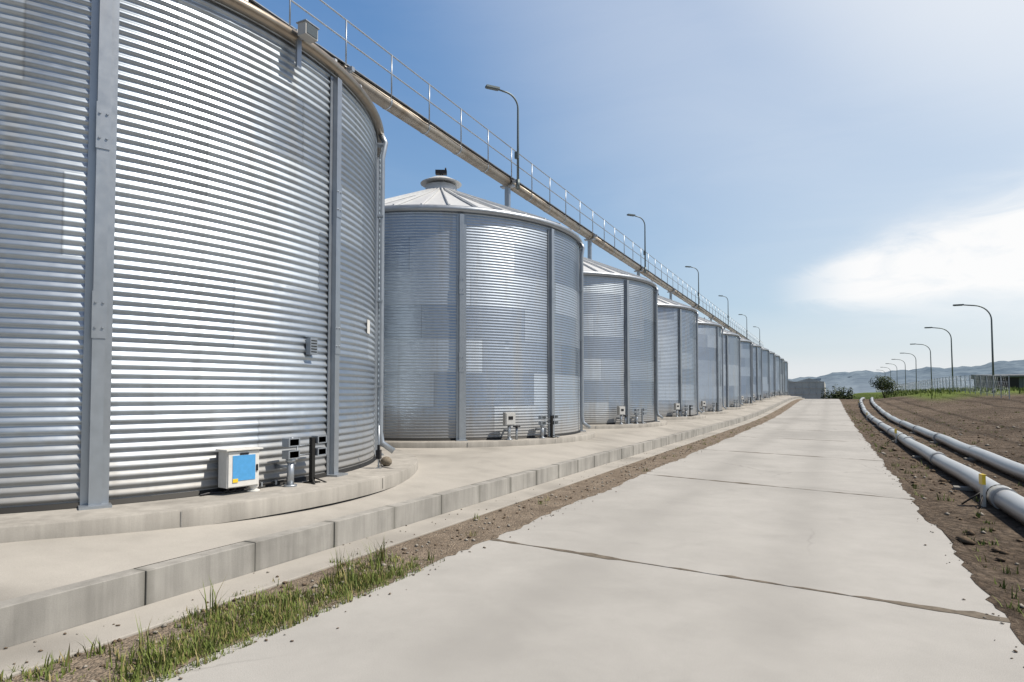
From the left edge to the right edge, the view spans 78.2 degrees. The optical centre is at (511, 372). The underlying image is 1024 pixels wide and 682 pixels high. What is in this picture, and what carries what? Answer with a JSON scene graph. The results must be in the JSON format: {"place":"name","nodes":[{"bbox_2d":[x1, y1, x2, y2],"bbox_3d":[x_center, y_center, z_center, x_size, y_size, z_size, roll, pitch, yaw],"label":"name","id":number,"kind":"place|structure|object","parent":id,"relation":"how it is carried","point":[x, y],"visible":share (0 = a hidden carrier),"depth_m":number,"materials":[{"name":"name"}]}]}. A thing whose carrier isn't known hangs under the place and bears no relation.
{"place":"outdoors","nodes":[
{"label":"outdoors","id":0,"kind":"place"},
{"bbox_2d":[0,0,376,507],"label":"silo","id":1,"kind":"object","parent":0,"point":[220,284],"visible":0.92,"depth_m":6.58,"materials":[{"name":"silver metal"}]},
{"bbox_2d":[78,0,383,509],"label":"vertical stiffeners","id":2,"kind":"object","parent":1,"relation":"attached to","point":[98,311],"visible":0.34,"depth_m":6.08,"materials":[{"name":"grey metal"}]},
{"bbox_2d":[376,133,394,452],"bbox_3d":[-2.066,-1.330,10.375,0.318,5.300,0.140,0,-2,-8],"label":"downpipe","id":3,"kind":"object","parent":1,"relation":"attached to","point":[383,145],"visible":0.95,"depth_m":10.33,"materials":[{"name":"grey metal"}]},
{"bbox_2d":[0,396,798,600],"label":"pavement","id":4,"kind":"structure","parent":0,"point":[31,567],"depth_m":6.33,"materials":[{"name":"concrete"}]},
{"bbox_2d":[0,447,417,542],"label":"plinth","id":5,"kind":"structure","parent":4,"relation":"on","point":[182,512],"depth_m":6.12,"materials":[{"name":"concrete"}]},
{"bbox_2d":[0,0,383,513],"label":"rim","id":6,"kind":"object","parent":5,"relation":"on","point":[246,8],"depth_m":7.42,"materials":[{"name":"grey metal"}]},
{"bbox_2d":[295,19,319,69],"bbox_3d":[-2.511,-3.964,7.642,0.245,0.496,0.230,-1,-2,27],"label":"rim floodlight","id":7,"kind":"object","parent":6,"relation":"attached to","point":[307,31],"visible":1,"depth_m":7.63,"materials":[{"name":"grey metal"}]},
{"bbox_2d":[200,447,262,495],"bbox_3d":[-3.013,1.056,6.777,0.275,0.482,0.600,-1,-2,36],"label":"control box","id":8,"kind":"object","parent":5,"relation":"on","point":[238,467],"visible":1,"depth_m":6.72,"materials":[{"name":"white plastic"}]},
{"bbox_2d":[274,435,326,486],"bbox_3d":[-2.493,1.042,7.534,0.328,0.576,0.618,-2,-3,42],"label":"valve assembly","id":9,"kind":"object","parent":5,"relation":"on","point":[290,456],"visible":0.99,"depth_m":7.38,"materials":[{"name":"grey metal"}]},
{"bbox_2d":[244,319,369,488],"bbox_3d":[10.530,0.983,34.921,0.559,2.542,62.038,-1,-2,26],"label":"silo fittings","id":10,"kind":"object","parent":5,"relation":"on","point":[311,346],"visible":0.73,"depth_m":7.85,"materials":[{"name":"white metal"}]},
{"bbox_2d":[375,425,394,468],"bbox_3d":[-1.768,1.218,9.101,0.407,0.920,0.090,0,-2,6],"label":"earthing rod","id":11,"kind":"object","parent":5,"relation":"on","point":[378,454],"visible":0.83,"depth_m":9.11,"materials":[{"name":"grey metal"}]},
{"bbox_2d":[380,456,391,465],"bbox_3d":[-1.884,1.319,9.405,0.185,0.146,0.152,-1,-2,27],"label":"stone","id":12,"kind":"object","parent":5,"relation":"on","point":[386,461],"visible":0.97,"depth_m":9.36,"materials":[{"name":"beige stone"}]},
{"bbox_2d":[346,66,354,72],"bbox_3d":[-4.043,-2.772,14.903,0.640,8.960,0.400,-1,-2,27],"label":"bracket","id":13,"kind":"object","parent":4,"relation":"on","point":[350,69],"depth_m":14.92,"materials":[{"name":"grey metal"}]},
{"bbox_2d":[380,429,595,447],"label":"plinth","id":14,"kind":"structure","parent":4,"relation":"on","point":[588,434],"depth_m":14.49,"materials":[{"name":"concrete"}]},
{"bbox_2d":[384,176,582,440],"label":"silo roof","id":15,"kind":"structure","parent":14,"relation":"on","point":[440,193],"depth_m":15.83,"materials":[{"name":"silver metal"}]},
{"bbox_2d":[500,179,515,206],"bbox_3d":[-0.097,-2.499,22.708,0.640,8.960,0.400,-1,-2,27],"label":"support post","id":16,"kind":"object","parent":15,"relation":"on","point":[507,196],"depth_m":22.81,"materials":[{"name":"grey metal"}]},
{"bbox_2d":[503,412,519,439],"bbox_3d":[-0.039,1.258,14.966,0.420,0.650,0.357,1,-2,-27],"label":"junction post","id":17,"kind":"object","parent":14,"relation":"on","point":[508,419],"visible":0.98,"depth_m":14.81,"materials":[{"name":"grey metal"}]},
{"bbox_2d":[535,415,558,437],"bbox_3d":[0.891,1.324,15.618,0.618,0.576,0.328,1,-2,-28],"label":"valve assembly","id":18,"kind":"object","parent":14,"relation":"on","point":[542,424],"visible":0.99,"depth_m":15.55,"materials":[{"name":"grey metal"}]},
{"bbox_2d":[583,419,666,428],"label":"plinth","id":19,"kind":"structure","parent":4,"relation":"on","point":[639,425],"depth_m":22.63,"materials":[{"name":"concrete"}]},
{"bbox_2d":[583,257,656,424],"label":"silo roof","id":20,"kind":"structure","parent":19,"relation":"on","point":[592,267],"depth_m":23.51,"materials":[{"name":"silver metal"}]},
{"bbox_2d":[584,234,597,258],"bbox_3d":[3.848,-2.226,30.514,0.640,8.960,0.400,-1,-2,27],"label":"support post","id":21,"kind":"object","parent":20,"relation":"on","point":[590,248],"depth_m":30.60,"materials":[{"name":"grey metal"}]},
{"bbox_2d":[634,267,643,275],"bbox_3d":[7.793,-1.956,38.319,0.640,8.955,0.400,-1,-2,27],"label":"support bracket","id":22,"kind":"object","parent":20,"relation":"on","point":[638,272],"depth_m":38.41,"materials":[{"name":"grey metal"}]},
{"bbox_2d":[616,406,627,424],"bbox_3d":[3.955,1.532,22.799,0.421,0.650,0.357,1,-2,-28],"label":"junction post","id":23,"kind":"object","parent":19,"relation":"on","point":[620,410],"visible":1,"depth_m":22.64,"materials":[{"name":"grey metal"}]},
{"bbox_2d":[631,408,646,423],"bbox_3d":[4.742,1.594,23.335,0.618,0.576,0.328,1,-2,-27],"label":"valve assembly","id":24,"kind":"object","parent":19,"relation":"on","point":[636,413],"visible":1,"depth_m":23.33,"materials":[{"name":"grey metal"}]},
{"bbox_2d":[657,414,705,419],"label":"plinth","id":25,"kind":"structure","parent":4,"relation":"on","point":[699,416],"depth_m":30.53,"materials":[{"name":"concrete"}]},
{"bbox_2d":[657,295,697,416],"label":"silo roof","id":26,"kind":"structure","parent":25,"relation":"on","point":[664,302],"depth_m":31.37,"materials":[{"name":"silver metal"}]},
{"bbox_2d":[673,403,681,416],"bbox_3d":[8.021,1.807,30.677,0.421,0.650,0.357,1,-2,-30],"label":"junction post","id":27,"kind":"object","parent":25,"relation":"on","point":[677,407],"visible":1,"depth_m":30.52,"materials":[{"name":"grey metal"}]},
{"bbox_2d":[658,306,696,415],"bbox_3d":[5.758,-0.480,34.392,8.250,5.480,8.250,0,-2,9],"label":"silo","id":28,"kind":"object","parent":25,"relation":"on","point":[668,374],"visible":0.34,"depth_m":30.94,"materials":[{"name":"silver metal"}]},
{"bbox_2d":[678,309,697,416],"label":"vertical stiffeners","id":29,"kind":"object","parent":28,"relation":"attached to","point":[680,349],"visible":0.1,"depth_m":31.10,"materials":[{"name":"grey metal"}]},
{"bbox_2d":[695,312,702,412],"bbox_3d":[9.711,-0.551,32.683,0.323,5.300,0.146,-1,-2,27],"label":"downspout","id":30,"kind":"object","parent":28,"relation":"attached to","point":[697,392],"visible":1,"depth_m":32.69,"materials":[{"name":"grey metal"}]},
{"bbox_2d":[682,405,692,416],"bbox_3d":[8.726,1.868,31.176,0.618,0.576,0.328,1,-2,-27],"label":"valve assembly","id":31,"kind":"object","parent":25,"relation":"on","point":[689,409],"visible":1,"depth_m":31.15,"materials":[{"name":"grey metal"}]},
{"bbox_2d":[698,410,728,414],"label":"plinth","id":32,"kind":"structure","parent":4,"relation":"on","point":[720,412],"depth_m":38.49,"materials":[{"name":"concrete"}]},
{"bbox_2d":[700,401,706,411],"bbox_3d":[11.634,2.040,38.297,0.420,0.650,0.357,1,-2,-25],"label":"control box","id":33,"kind":"object","parent":32,"relation":"on","point":[703,403],"visible":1,"depth_m":38.14,"materials":[{"name":"grey metal"}]},
{"bbox_2d":[696,316,722,411],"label":"silo roof","id":34,"kind":"structure","parent":32,"relation":"on","point":[701,320],"depth_m":39.29,"materials":[{"name":"silver metal"}]},
{"bbox_2d":[712,402,719,411],"bbox_3d":[12.561,2.104,38.882,0.618,0.576,0.328,1,-2,-25],"label":"valve assembly","id":35,"kind":"object","parent":32,"relation":"on","point":[716,406],"visible":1,"depth_m":38.87,"materials":[{"name":"grey metal"}]},
{"bbox_2d":[722,406,745,409],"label":"plinth","id":36,"kind":"structure","parent":4,"relation":"on","point":[732,408],"depth_m":46.14,"materials":[{"name":"concrete"}]},
{"bbox_2d":[685,266,699,307],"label":"street lamp","id":37,"kind":"object","parent":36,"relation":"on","point":[698,285],"visible":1,"depth_m":53.91,"materials":[{"name":"grey metal"}]},
{"bbox_2d":[721,329,739,406],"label":"silo roof","id":38,"kind":"structure","parent":36,"relation":"on","point":[726,332],"depth_m":47.12,"materials":[{"name":"silver metal"}]},
{"bbox_2d":[768,353,773,395],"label":"silo","id":39,"kind":"object","parent":4,"relation":"on","point":[771,373],"visible":0.12,"depth_m":78.34,"materials":[{"name":"grey metal"}]},
{"bbox_2d":[773,354,774,394],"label":"silo stiffeners","id":40,"kind":"object","parent":39,"relation":"attached to","point":[774,374],"visible":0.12,"depth_m":78.81,"materials":[{"name":"silver metal"}]},
{"bbox_2d":[774,356,779,394],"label":"silo","id":41,"kind":"object","parent":4,"relation":"on","point":[777,374],"visible":0.15,"depth_m":86.27,"materials":[{"name":"grey metal"}]},
{"bbox_2d":[780,359,783,394],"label":"silo","id":42,"kind":"object","parent":4,"relation":"on","point":[781,375],"visible":0.12,"depth_m":93.99,"materials":[{"name":"grey metal"}]},
{"bbox_2d":[783,362,787,394],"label":"silo","id":43,"kind":"object","parent":4,"relation":"on","point":[785,377],"visible":0.13,"depth_m":101.99,"materials":[{"name":"grey metal"}]},
{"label":"plinth","id":44,"kind":"object","parent":4,"relation":"on","visible":0},
{"bbox_2d":[718,295,728,327],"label":"street lamp","id":45,"kind":"object","parent":44,"relation":"on","point":[728,311],"visible":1,"depth_m":69.50,"materials":[{"name":"grey metal"}]},
{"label":"catwalk column","id":46,"kind":"object","parent":4,"relation":"on","visible":0},
{"bbox_2d":[248,0,762,345],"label":"catwalk railing","id":47,"kind":"object","parent":46,"relation":"on","point":[339,60],"visible":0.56,"depth_m":19.72,"materials":[{"name":"grey metal"}]},
{"bbox_2d":[435,168,446,175],"bbox_3d":[-2.132,-6.014,18.955,0.340,0.320,0.160,0,-2,-2],"label":"silo level sensor","id":48,"kind":"object","parent":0,"point":[441,172],"visible":0.73,"depth_m":18.88,"materials":[{"name":"grey metal"}]},
{"bbox_2d":[383,211,579,438],"bbox_3d":[-2.132,-1.025,18.781,8.250,5.480,8.250,-1,-2,29],"label":"silo","id":49,"kind":"object","parent":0,"point":[506,314],"visible":0.62,"depth_m":14.90,"materials":[{"name":"silver metal"}]},
{"bbox_2d":[455,214,585,440],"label":"vertical stiffeners","id":50,"kind":"object","parent":49,"relation":"attached to","point":[461,342],"visible":0.22,"depth_m":14.77,"materials":[{"name":"grey metal"}]},
{"bbox_2d":[579,242,590,428],"bbox_3d":[2.064,-1.071,17.803,0.318,5.300,0.140,0,-2,13],"label":"downspout","id":51,"kind":"object","parent":49,"relation":"attached to","point":[581,340],"visible":1,"depth_m":17.78,"materials":[{"name":"grey metal"}]},
{"bbox_2d":[248,1,745,338],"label":"conveyor beam","id":52,"kind":"structure","parent":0,"point":[378,97],"depth_m":21.14,"materials":[{"name":"metal"}]},
{"bbox_2d":[485,84,519,189],"bbox_3d":[-0.311,-8.413,22.495,0.218,3.545,1.323,-5,-5,67],"label":"street lamp","id":53,"kind":"object","parent":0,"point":[497,88],"visible":1,"depth_m":22.66,"materials":[{"name":"grey metal"}]},
{"bbox_2d":[133,391,1023,610],"bbox_3d":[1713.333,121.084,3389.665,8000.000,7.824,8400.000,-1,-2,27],"label":"ground","id":54,"kind":"structure","parent":0,"point":[1008,533],"depth_m":17.84,"materials":[{"name":"soil"}]},
{"bbox_2d":[0,397,801,649],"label":"kerb","id":55,"kind":"structure","parent":54,"relation":"on","point":[28,617],"depth_m":5.48,"materials":[{"name":"concrete"}]},
{"bbox_2d":[0,399,802,681],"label":"verge","id":56,"kind":"structure","parent":54,"relation":"on","point":[439,539],"depth_m":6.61,"materials":[{"name":"green plant"}]},
{"bbox_2d":[0,398,804,679],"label":"gutter","id":57,"kind":"object","parent":54,"relation":"on","point":[104,631],"visible":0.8,"depth_m":5.24,"materials":[{"name":"concrete"}]},
{"bbox_2d":[4,413,1023,681],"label":"soil clods","id":58,"kind":"object","parent":54,"relation":"on","point":[970,541],"visible":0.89,"depth_m":7.32,"materials":[{"name":"brown soil"}]},
{"bbox_2d":[788,378,825,398],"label":"building","id":59,"kind":"structure","parent":54,"relation":"on","point":[809,388],"depth_m":161.21,"materials":[{"name":"grey metal"}]},
{"bbox_2d":[821,388,831,398],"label":"hedge tree","id":60,"kind":"object","parent":54,"relation":"on","point":[826,396],"visible":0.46,"depth_m":151.99,"materials":[{"name":"green plant"}]},
{"bbox_2d":[829,384,839,398],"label":"hedge tree","id":61,"kind":"object","parent":54,"relation":"on","point":[834,395],"visible":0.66,"depth_m":146.82,"materials":[{"name":"green plant"}]},
{"bbox_2d":[833,386,848,398],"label":"hedge tree","id":62,"kind":"object","parent":54,"relation":"on","point":[840,394],"visible":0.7,"depth_m":146.99,"materials":[{"name":"green plant"}]},
{"bbox_2d":[846,388,854,398],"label":"hedge tree","id":63,"kind":"object","parent":54,"relation":"on","point":[850,396],"visible":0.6,"depth_m":148.63,"materials":[{"name":"green plant"}]},
{"bbox_2d":[869,375,903,397],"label":"field bush","id":64,"kind":"object","parent":54,"relation":"on","point":[883,383],"visible":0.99,"depth_m":95.92,"materials":[{"name":"green plant"}]},
{"bbox_2d":[888,429,907,442],"bbox_3d":[12.953,2.111,21.057,0.625,0.470,0.373,0,-2,2],"label":"pipe marker","id":65,"kind":"object","parent":54,"relation":"on","point":[895,437],"visible":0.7,"depth_m":21.08,"materials":[{"name":"yellow plastic"}]},
{"bbox_2d":[891,359,905,387],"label":"street lamp","id":66,"kind":"object","parent":54,"relation":"on","point":[905,369],"visible":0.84,"depth_m":173.39,"materials":[{"name":"grey metal"}]},
{"bbox_2d":[900,353,916,388],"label":"street lamp","id":67,"kind":"object","parent":54,"relation":"on","point":[916,369],"visible":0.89,"depth_m":146.33,"materials":[{"name":"grey metal"}]},
{"bbox_2d":[858,399,977,490],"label":"pipe supports","id":68,"kind":"object","parent":54,"relation":"on","point":[966,488],"visible":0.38,"depth_m":15.91,"materials":[{"name":"concrete"}]},
{"bbox_2d":[910,344,931,388],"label":"street lamp","id":69,"kind":"object","parent":54,"relation":"on","point":[930,361],"visible":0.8,"depth_m":118.09,"materials":[{"name":"grey metal"}]},
{"bbox_2d":[839,399,1023,643],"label":"road edge soil","id":70,"kind":"structure","parent":54,"relation":"on","point":[982,578],"depth_m":5.85,"materials":[{"name":"brown soil"}]},
{"bbox_2d":[847,386,1023,615],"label":"field weeds","id":71,"kind":"object","parent":54,"relation":"on","point":[924,391],"visible":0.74,"depth_m":28.10,"materials":[{"name":"brown plant"}]},
{"bbox_2d":[924,327,953,388],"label":"street lamp","id":72,"kind":"object","parent":54,"relation":"on","point":[951,352],"visible":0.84,"depth_m":88.54,"materials":[{"name":"grey metal"}]},
{"bbox_2d":[859,397,1023,524],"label":"pipe","id":73,"kind":"object","parent":54,"relation":"on","point":[1007,500],"visible":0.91,"depth_m":10.97,"materials":[{"name":"grey metal"}]},
{"bbox_2d":[876,375,1009,398],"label":"field fence","id":74,"kind":"object","parent":54,"relation":"on","point":[960,384],"visible":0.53,"depth_m":68.16,"materials":[{"name":"grey metal"}]},
{"bbox_2d":[870,397,1023,481],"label":"pipe","id":75,"kind":"object","parent":54,"relation":"on","point":[1009,467],"visible":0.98,"depth_m":15.94,"materials":[{"name":"grey metal"}]},
{"bbox_2d":[953,304,995,392],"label":"street lamp","id":76,"kind":"object","parent":54,"relation":"on","point":[992,351],"visible":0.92,"depth_m":63.98,"materials":[{"name":"grey metal"}]},
{"bbox_2d":[971,374,1023,388],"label":"barn","id":77,"kind":"structure","parent":54,"relation":"on","point":[1016,380],"depth_m":127.01,"materials":[{"name":"grey metal"}]},
{"bbox_2d":[146,399,1023,681],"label":"road","id":78,"kind":"structure","parent":0,"point":[497,611],"depth_m":4.87,"materials":[{"name":"concrete"}]},
{"bbox_2d":[501,541,889,602],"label":"road joints","id":79,"kind":"object","parent":78,"relation":"on","point":[736,578],"visible":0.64,"depth_m":5.35,"materials":[{"name":"grey concrete"}]},
{"bbox_2d":[579,275,654,422],"bbox_3d":[1.813,-0.753,26.586,8.250,5.480,8.250,-1,-2,30],"label":"silo","id":80,"kind":"object","parent":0,"point":[604,342],"visible":0.39,"depth_m":22.96,"materials":[{"name":"silver metal"}]},
{"bbox_2d":[624,280,659,423],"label":"vertical stiffeners","id":81,"kind":"object","parent":80,"relation":"attached to","point":[627,357],"visible":0.19,"depth_m":23.20,"materials":[{"name":"grey metal"}]},
{"bbox_2d":[654,287,663,418],"bbox_3d":[5.859,-0.815,25.118,0.326,5.300,0.154,-1,-2,27],"label":"downspout","id":82,"kind":"object","parent":80,"relation":"attached to","point":[656,333],"visible":1,"depth_m":25.13,"materials":[{"name":"grey metal"}]},
{"bbox_2d":[627,214,645,272],"bbox_3d":[7.575,-7.834,38.112,0.219,3.480,1.323,-5,-5,68],"label":"street lamp","id":83,"kind":"object","parent":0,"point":[644,252],"visible":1,"depth_m":38.31,"materials":[{"name":"grey metal"}]},
{"bbox_2d":[255,0,1023,378],"label":"sky","id":84,"kind":"structure","parent":0,"point":[847,174],"materials":[{"name":"blue"}]},
{"bbox_2d":[696,324,721,410],"bbox_3d":[9.703,-0.240,42.198,8.250,5.480,8.250,-2,-3,45],"label":"silo","id":85,"kind":"object","parent":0,"point":[707,361],"visible":0.28,"depth_m":38.90,"materials":[{"name":"grey metal"}]},
{"bbox_2d":[716,327,718,410],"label":"vertical stiffeners","id":86,"kind":"object","parent":85,"relation":"attached to","point":[717,339],"visible":0.12,"depth_m":39.56,"materials":[{"name":"grey metal"}]},
{"bbox_2d":[721,327,726,408],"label":"downspout","id":87,"kind":"object","parent":85,"relation":"attached to","point":[722,370],"visible":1,"depth_m":40.33,"materials":[{"name":"grey metal"}]},
{"bbox_2d":[721,335,738,406],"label":"silo","id":88,"kind":"object","parent":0,"point":[733,354],"visible":0.21,"depth_m":46.95,"materials":[{"name":"grey metal"}]},
{"bbox_2d":[726,335,740,406],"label":"vertical stiffeners","id":89,"kind":"object","parent":88,"relation":"attached to","point":[727,380],"visible":0.14,"depth_m":46.48,"materials":[{"name":"grey metal"}]},
{"bbox_2d":[739,336,743,404],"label":"downspout","id":90,"kind":"object","parent":88,"relation":"attached to","point":[740,372],"visible":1,"depth_m":48.07,"materials":[{"name":"grey metal"}]},
{"bbox_2d":[739,337,752,403],"bbox_3d":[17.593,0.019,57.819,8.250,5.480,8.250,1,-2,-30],"label":"silo","id":91,"kind":"object","parent":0,"point":[745,370],"visible":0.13,"depth_m":54.72,"materials":[{"name":"grey metal"}]},
{"bbox_2d":[750,343,751,402],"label":"silo stiffeners","id":92,"kind":"object","parent":91,"relation":"attached to","point":[751,368],"visible":0.09,"depth_m":55.57,"materials":[{"name":"grey metal"}]},
{"bbox_2d":[752,343,755,401],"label":"downspout","id":93,"kind":"object","parent":91,"relation":"attached to","point":[752,373],"visible":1,"depth_m":55.80,"materials":[{"name":"grey metal"}]},
{"bbox_2d":[486,403,1018,622],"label":"pavement joints","id":94,"kind":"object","parent":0,"point":[979,615],"depth_m":5.03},
{"bbox_2d":[751,346,761,399],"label":"silo","id":95,"kind":"object","parent":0,"point":[755,375],"visible":0.21,"depth_m":62.53,"materials":[{"name":"grey metal"}]},
{"bbox_2d":[756,347,761,399],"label":"vertical stiffeners","id":96,"kind":"object","parent":95,"relation":"attached to","point":[757,371],"visible":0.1,"depth_m":62.57,"materials":[{"name":"grey metal"}]},
{"bbox_2d":[761,347,764,398],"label":"downspout","id":97,"kind":"object","parent":95,"relation":"attached to","point":[761,373],"visible":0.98,"depth_m":63.59,"materials":[{"name":"grey metal"}]},
{"bbox_2d":[762,350,768,397],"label":"silo","id":98,"kind":"object","parent":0,"point":[765,372],"visible":0.21,"depth_m":70.51,"materials":[{"name":"grey metal"}]},
{"bbox_2d":[769,351,771,396],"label":"downspout","id":99,"kind":"object","parent":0,"point":[769,375],"visible":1,"depth_m":71.33,"materials":[{"name":"silver metal"}]},
{"bbox_2d":[775,354,776,394],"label":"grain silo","id":100,"kind":"object","parent":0,"point":[775,378],"visible":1,"depth_m":79.10,"materials":[{"name":"silver metal"}]},
{"bbox_2d":[782,360,782,392],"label":"silo stiffeners","id":101,"kind":"object","parent":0,"point":[782,376],"visible":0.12,"depth_m":94.05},
{"bbox_2d":[788,360,1023,394],"bbox_3d":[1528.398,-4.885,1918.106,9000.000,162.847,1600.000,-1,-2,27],"label":"hills","id":102,"kind":"structure","parent":0,"point":[857,382],"depth_m":1792.00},
{"bbox_2d":[961,474,1009,508],"bbox_3d":[6.866,1.691,9.014,0.625,0.470,0.373,0,-2,2],"label":"pipe marker","id":103,"kind":"object","parent":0,"point":[982,483],"visible":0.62,"depth_m":9.02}
]}

